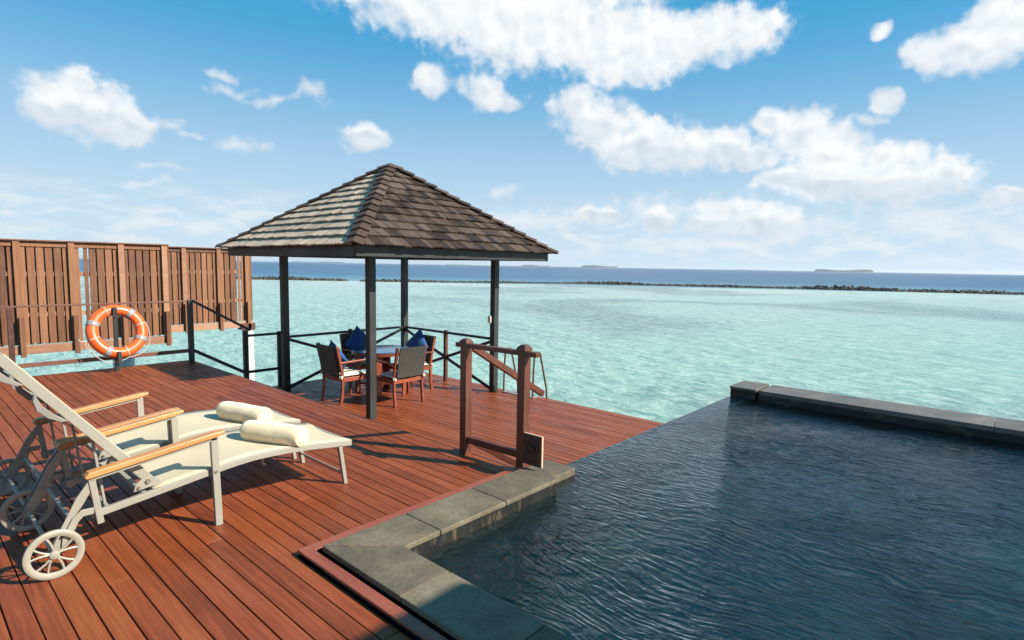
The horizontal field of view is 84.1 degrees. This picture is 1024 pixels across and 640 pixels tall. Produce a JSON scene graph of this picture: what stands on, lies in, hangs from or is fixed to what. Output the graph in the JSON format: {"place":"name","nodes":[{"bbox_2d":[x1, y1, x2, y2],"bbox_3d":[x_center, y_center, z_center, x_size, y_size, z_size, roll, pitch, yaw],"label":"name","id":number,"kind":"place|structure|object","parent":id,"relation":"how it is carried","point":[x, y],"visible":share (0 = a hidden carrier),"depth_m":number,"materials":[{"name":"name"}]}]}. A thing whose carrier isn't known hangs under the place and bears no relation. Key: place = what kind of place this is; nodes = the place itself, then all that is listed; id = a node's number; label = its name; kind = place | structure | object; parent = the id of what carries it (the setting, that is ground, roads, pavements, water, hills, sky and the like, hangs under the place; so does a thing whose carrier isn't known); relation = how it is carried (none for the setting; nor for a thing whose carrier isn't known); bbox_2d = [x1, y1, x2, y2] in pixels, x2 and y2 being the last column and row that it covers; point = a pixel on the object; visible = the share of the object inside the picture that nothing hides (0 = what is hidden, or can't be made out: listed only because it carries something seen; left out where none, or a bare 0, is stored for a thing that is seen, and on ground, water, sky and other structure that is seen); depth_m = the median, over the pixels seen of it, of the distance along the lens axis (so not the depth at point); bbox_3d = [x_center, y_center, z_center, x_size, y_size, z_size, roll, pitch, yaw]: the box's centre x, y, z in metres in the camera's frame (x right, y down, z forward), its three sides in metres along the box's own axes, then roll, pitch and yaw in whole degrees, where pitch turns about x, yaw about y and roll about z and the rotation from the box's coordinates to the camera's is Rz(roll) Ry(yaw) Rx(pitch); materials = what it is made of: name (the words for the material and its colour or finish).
{"place":"outdoors","nodes":[
{"label":"outdoors","id":0,"kind":"place"},
{"bbox_2d":[0,550,323,638],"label":"deck joists","id":1,"kind":"object","parent":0,"point":[312,565],"depth_m":3.12,"materials":[{"name":"brown wood"}]},
{"bbox_2d":[0,360,511,639],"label":"deck","id":2,"kind":"structure","parent":1,"relation":"on","point":[170,565],"depth_m":3.36,"materials":[{"name":"red wood"}]},
{"bbox_2d":[0,300,194,377],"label":"deck railing","id":3,"kind":"object","parent":2,"relation":"on","point":[190,350],"visible":0.77,"depth_m":7.78,"materials":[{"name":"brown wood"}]},
{"bbox_2d":[112,307,121,371],"bbox_3d":[-5.418,0.285,7.820,0.212,0.915,0.085,6,7,41],"label":"ring stand","id":4,"kind":"object","parent":2,"relation":"on","point":[116,337],"visible":0.86,"depth_m":7.83,"materials":[{"name":"black metal"}]},
{"bbox_2d":[78,305,149,362],"bbox_3d":[-5.496,0.184,7.847,0.328,0.779,0.849,6,7,41],"label":"life ring","id":5,"kind":"object","parent":4,"relation":"hanging from","point":[96,318],"visible":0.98,"depth_m":7.79,"materials":[{"name":"orange plastic"}]},
{"bbox_2d":[0,370,300,525],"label":"sun lounger","id":6,"kind":"object","parent":2,"relation":"on","point":[154,436],"visible":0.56,"depth_m":3.83,"materials":[{"name":"fabric"}]},
{"bbox_2d":[216,401,272,422],"bbox_3d":[-2.032,0.702,4.302,0.464,0.136,0.153,4,6,26],"label":"towel","id":7,"kind":"object","parent":6,"relation":"on","point":[235,411],"visible":0.88,"depth_m":4.24,"materials":[{"name":"beige fabric"}]},
{"bbox_2d":[0,352,351,580],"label":"sun lounger","id":8,"kind":"object","parent":2,"relation":"on","point":[176,464],"visible":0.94,"depth_m":3.22,"materials":[{"name":"paint"}]},
{"bbox_2d":[239,420,309,446],"bbox_3d":[-1.598,0.756,3.815,0.464,0.136,0.153,3,6,18],"label":"towel","id":9,"kind":"object","parent":8,"relation":"on","point":[278,433],"visible":1,"depth_m":3.75,"materials":[{"name":"beige fabric"}]},
{"bbox_2d":[297,467,519,639],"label":"pool frame board","id":10,"kind":"object","parent":2,"relation":"on","point":[402,617],"visible":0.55,"depth_m":2.79,"materials":[{"name":"brown wood"}]},
{"bbox_2d":[39,361,512,467],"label":"deck fascia","id":11,"kind":"structure","parent":1,"relation":"attached to","point":[360,416],"depth_m":5.74,"materials":[{"name":"brown wood"}]},
{"bbox_2d":[455,338,544,468],"bbox_3d":[0.181,0.810,4.845,0.828,1.351,1.060,6,7,41],"label":"guard railing","id":12,"kind":"object","parent":11,"relation":"attached to","point":[525,353],"visible":0.91,"depth_m":4.59,"materials":[{"name":"brown wood"}]},
{"bbox_2d":[523,432,543,467],"bbox_3d":[0.153,0.966,4.209,0.176,0.235,0.034,6,7,41],"label":"pool sign","id":13,"kind":"object","parent":12,"relation":"attached to","point":[532,449],"visible":1,"depth_m":4.19,"materials":[{"name":"brown wood"}]},
{"bbox_2d":[310,566,412,639],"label":"frame joists","id":14,"kind":"object","parent":1,"relation":"attached to","point":[366,606],"depth_m":2.74,"materials":[{"name":"brown wood"}]},
{"bbox_2d":[323,571,421,639],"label":"pool basin","id":15,"kind":"object","parent":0,"point":[374,609],"visible":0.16,"depth_m":2.73,"materials":[{"name":"tile"}]},
{"bbox_2d":[324,483,556,639],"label":"wall","id":16,"kind":"structure","parent":15,"relation":"on","point":[433,544],"depth_m":3.32,"materials":[{"name":"grey stone"}]},
{"bbox_2d":[323,467,572,639],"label":"pool coping","id":17,"kind":"object","parent":16,"relation":"on","point":[382,556],"visible":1,"depth_m":2.83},
{"bbox_2d":[529,460,574,481],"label":"coping end block","id":18,"kind":"structure","parent":15,"relation":"on","point":[561,472],"depth_m":4.38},
{"bbox_2d":[422,396,1023,639],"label":"pool water","id":19,"kind":"structure","parent":15,"relation":"in","point":[731,518],"depth_m":3.42,"materials":[{"name":"blue liquid"}]},
{"bbox_2d":[730,380,1023,444],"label":"pool wall","id":20,"kind":"structure","parent":15,"relation":"on","point":[982,426],"depth_m":6.18,"materials":[{"name":"grey stone"}]},
{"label":"lower deck joists","id":21,"kind":"structure","parent":15,"relation":"attached to","visible":0},
{"bbox_2d":[272,369,663,466],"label":"deck","id":22,"kind":"structure","parent":21,"relation":"on","point":[569,432],"depth_m":8.05,"materials":[{"name":"red wood"}]},
{"bbox_2d":[193,300,281,385],"bbox_3d":[-4.316,0.427,9.154,0.416,1.541,1.414,6,7,41],"label":"stair railing","id":23,"kind":"object","parent":22,"relation":"on","point":[245,371],"visible":0.86,"depth_m":9.33,"materials":[{"name":"black metal"}]},
{"bbox_2d":[316,342,365,404],"bbox_3d":[-2.643,0.808,8.864,0.576,0.909,0.656,6,7,41],"label":"dining chair","id":24,"kind":"object","parent":22,"relation":"on","point":[328,362],"visible":0.84,"depth_m":8.64,"materials":[{"name":"brown wood"}]},
{"bbox_2d":[329,340,346,371],"bbox_3d":[-2.731,0.594,8.816,0.450,0.450,0.156,48,45,14],"label":"throw pillow","id":25,"kind":"object","parent":24,"relation":"on","point":[343,358],"visible":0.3,"depth_m":8.69,"materials":[{"name":"blue fabric"}]},
{"bbox_2d":[320,368,365,378],"bbox_3d":[-2.628,0.827,8.884,0.611,0.061,0.510,6,7,41],"label":"seat cushion","id":26,"kind":"object","parent":24,"relation":"on","point":[349,371],"visible":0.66,"depth_m":8.84,"materials":[{"name":"beige fabric"}]},
{"bbox_2d":[290,326,402,387],"bbox_3d":[-2.942,0.636,10.328,0.068,0.950,2.336,6,7,41],"label":"gazebo railing","id":27,"kind":"object","parent":22,"relation":"on","point":[329,333],"visible":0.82,"depth_m":9.85,"materials":[{"name":"black metal"}]},
{"bbox_2d":[339,332,365,385],"bbox_3d":[-2.628,0.702,9.976,0.656,0.909,0.576,6,7,41],"label":"dining chair","id":28,"kind":"object","parent":22,"relation":"on","point":[344,338],"visible":0.18,"depth_m":9.90,"materials":[{"name":"black wicker"}]},
{"bbox_2d":[344,326,365,358],"bbox_3d":[-2.684,0.405,10.003,0.156,0.450,0.450,-17,-53,41],"label":"throw pillow","id":29,"kind":"object","parent":28,"relation":"on","point":[357,338],"visible":0.64,"depth_m":9.92,"materials":[{"name":"blue fabric"}]},
{"bbox_2d":[347,358,365,364],"bbox_3d":[-2.611,0.724,9.963,0.510,0.061,0.611,6,7,41],"label":"seat cushion","id":30,"kind":"object","parent":28,"relation":"on","point":[363,362],"visible":0.2,"depth_m":9.75,"materials":[{"name":"beige fabric"}]},
{"bbox_2d":[351,345,408,398],"bbox_3d":[-2.163,0.843,9.409,0.956,0.740,0.956,6,7,41],"label":"dining table","id":31,"kind":"object","parent":22,"relation":"on","point":[384,352],"visible":0.61,"depth_m":9.32,"materials":[{"name":"brown wood"}]},
{"bbox_2d":[215,163,558,419],"bbox_3d":[-2.009,-0.671,9.385,4.079,3.764,4.079,6,7,41],"label":"gazebo","id":32,"kind":"object","parent":22,"relation":"on","point":[390,211],"visible":1,"depth_m":8.34,"materials":[{"name":"brown wood"}]},
{"bbox_2d":[376,345,426,407],"bbox_3d":[-1.714,0.831,8.791,0.656,0.909,0.576,6,7,41],"label":"dining chair","id":33,"kind":"object","parent":22,"relation":"on","point":[411,361],"visible":0.94,"depth_m":8.58,"materials":[{"name":"brown wood"}]},
{"bbox_2d":[379,370,425,380],"bbox_3d":[-1.732,0.850,8.808,0.510,0.061,0.611,6,7,41],"label":"seat cushion","id":34,"kind":"object","parent":33,"relation":"on","point":[388,374],"visible":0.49,"depth_m":8.71,"materials":[{"name":"beige fabric"}]},
{"bbox_2d":[388,334,435,392],"bbox_3d":[-1.715,0.733,9.810,0.576,0.909,0.656,6,7,41],"label":"dining chair","id":35,"kind":"object","parent":22,"relation":"on","point":[430,340],"visible":0.38,"depth_m":9.77,"materials":[{"name":"brown wood"}]},
{"bbox_2d":[405,328,427,347],"bbox_3d":[-1.655,0.439,9.843,0.156,0.450,0.450,20,34,-48],"label":"throw pillow","id":36,"kind":"object","parent":35,"relation":"on","point":[416,339],"visible":0.52,"depth_m":9.79,"materials":[{"name":"blue fabric"}]},
{"bbox_2d":[405,326,489,388],"bbox_3d":[-1.220,0.656,10.426,2.336,0.950,0.072,6,7,41],"label":"gazebo railing","id":37,"kind":"object","parent":22,"relation":"on","point":[445,355],"visible":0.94,"depth_m":10.39,"materials":[{"name":"black metal"}]},
{"bbox_2d":[501,347,546,397],"bbox_3d":[0.242,1.764,9.685,0.700,2.574,0.526,6,7,41],"label":"sea ladder","id":38,"kind":"object","parent":22,"relation":"attached to","point":[515,393],"visible":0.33,"depth_m":9.48,"materials":[{"name":"silver metal"}]},
{"bbox_2d":[304,372,655,421],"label":"deck fascia","id":39,"kind":"structure","parent":21,"relation":"attached to","point":[547,398],"depth_m":9.04,"materials":[{"name":"brown wood"}]},
{"bbox_2d":[0,0,1023,274],"label":"sky","id":40,"kind":"structure","parent":0,"point":[785,135],"materials":[{"name":"blue"}]},
{"bbox_2d":[3,258,1023,422],"bbox_3d":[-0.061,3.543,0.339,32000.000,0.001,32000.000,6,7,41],"label":"sea","id":41,"kind":"structure","parent":0,"point":[663,354],"depth_m":32.16,"materials":[{"name":"liquid"}]},
{"bbox_2d":[113,358,134,367],"bbox_3d":[-7.230,1.758,10.637,0.340,2.545,0.340,6,7,41],"label":"pile","id":42,"kind":"object","parent":41,"relation":"in","point":[128,362],"visible":0.01,"depth_m":10.44,"materials":[{"name":"white concrete"}]},
{"bbox_2d":[0,238,172,357],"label":"privacy fence","id":43,"kind":"object","parent":42,"relation":"on","point":[40,272],"visible":0.93,"depth_m":9.86,"materials":[{"name":"brown wood"}]},
{"bbox_2d":[248,330,254,380],"bbox_3d":[-6.477,1.473,14.003,0.240,2.495,0.240,6,7,41],"label":"pile","id":44,"kind":"object","parent":41,"relation":"in","point":[251,356],"visible":0.18,"depth_m":13.88,"materials":[{"name":"white concrete"}]},
{"bbox_2d":[238,323,255,329],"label":"support beam","id":45,"kind":"structure","parent":44,"relation":"on","point":[252,327],"depth_m":13.76,"materials":[{"name":"brown wood"}]},
{"bbox_2d":[168,246,252,332],"bbox_3d":[-7.031,-0.696,13.069,0.200,1.932,2.132,6,7,41],"label":"privacy fence","id":46,"kind":"object","parent":45,"relation":"on","point":[204,276],"visible":0.63,"depth_m":13.12,"materials":[{"name":"brown wood"}]},
{"bbox_2d":[236,276,348,280],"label":"breakwater","id":47,"kind":"object","parent":41,"relation":"in","point":[293,278],"visible":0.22,"depth_m":111.51,"materials":[{"name":"grey stone"}]},
{"bbox_2d":[293,261,343,262],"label":"island","id":48,"kind":"structure","parent":41,"relation":"in","point":[320,262],"depth_m":4834.48,"materials":[{"name":"white"}]},
{"bbox_2d":[522,265,550,266],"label":"island","id":49,"kind":"structure","parent":41,"relation":"on","point":[536,265],"depth_m":5131.50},
{"bbox_2d":[582,265,617,267],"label":"island","id":50,"kind":"structure","parent":41,"relation":"on","point":[594,266],"depth_m":4481.41,"materials":[{"name":"white"}]},
{"bbox_2d":[360,278,1023,294],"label":"breakwater","id":51,"kind":"object","parent":41,"relation":"in","point":[852,287],"visible":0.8,"depth_m":111.05,"materials":[{"name":"grey stone"}]},
{"bbox_2d":[815,269,875,272],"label":"island","id":52,"kind":"structure","parent":41,"relation":"on","point":[822,270],"depth_m":3572.36,"materials":[{"name":"white"}]}
]}

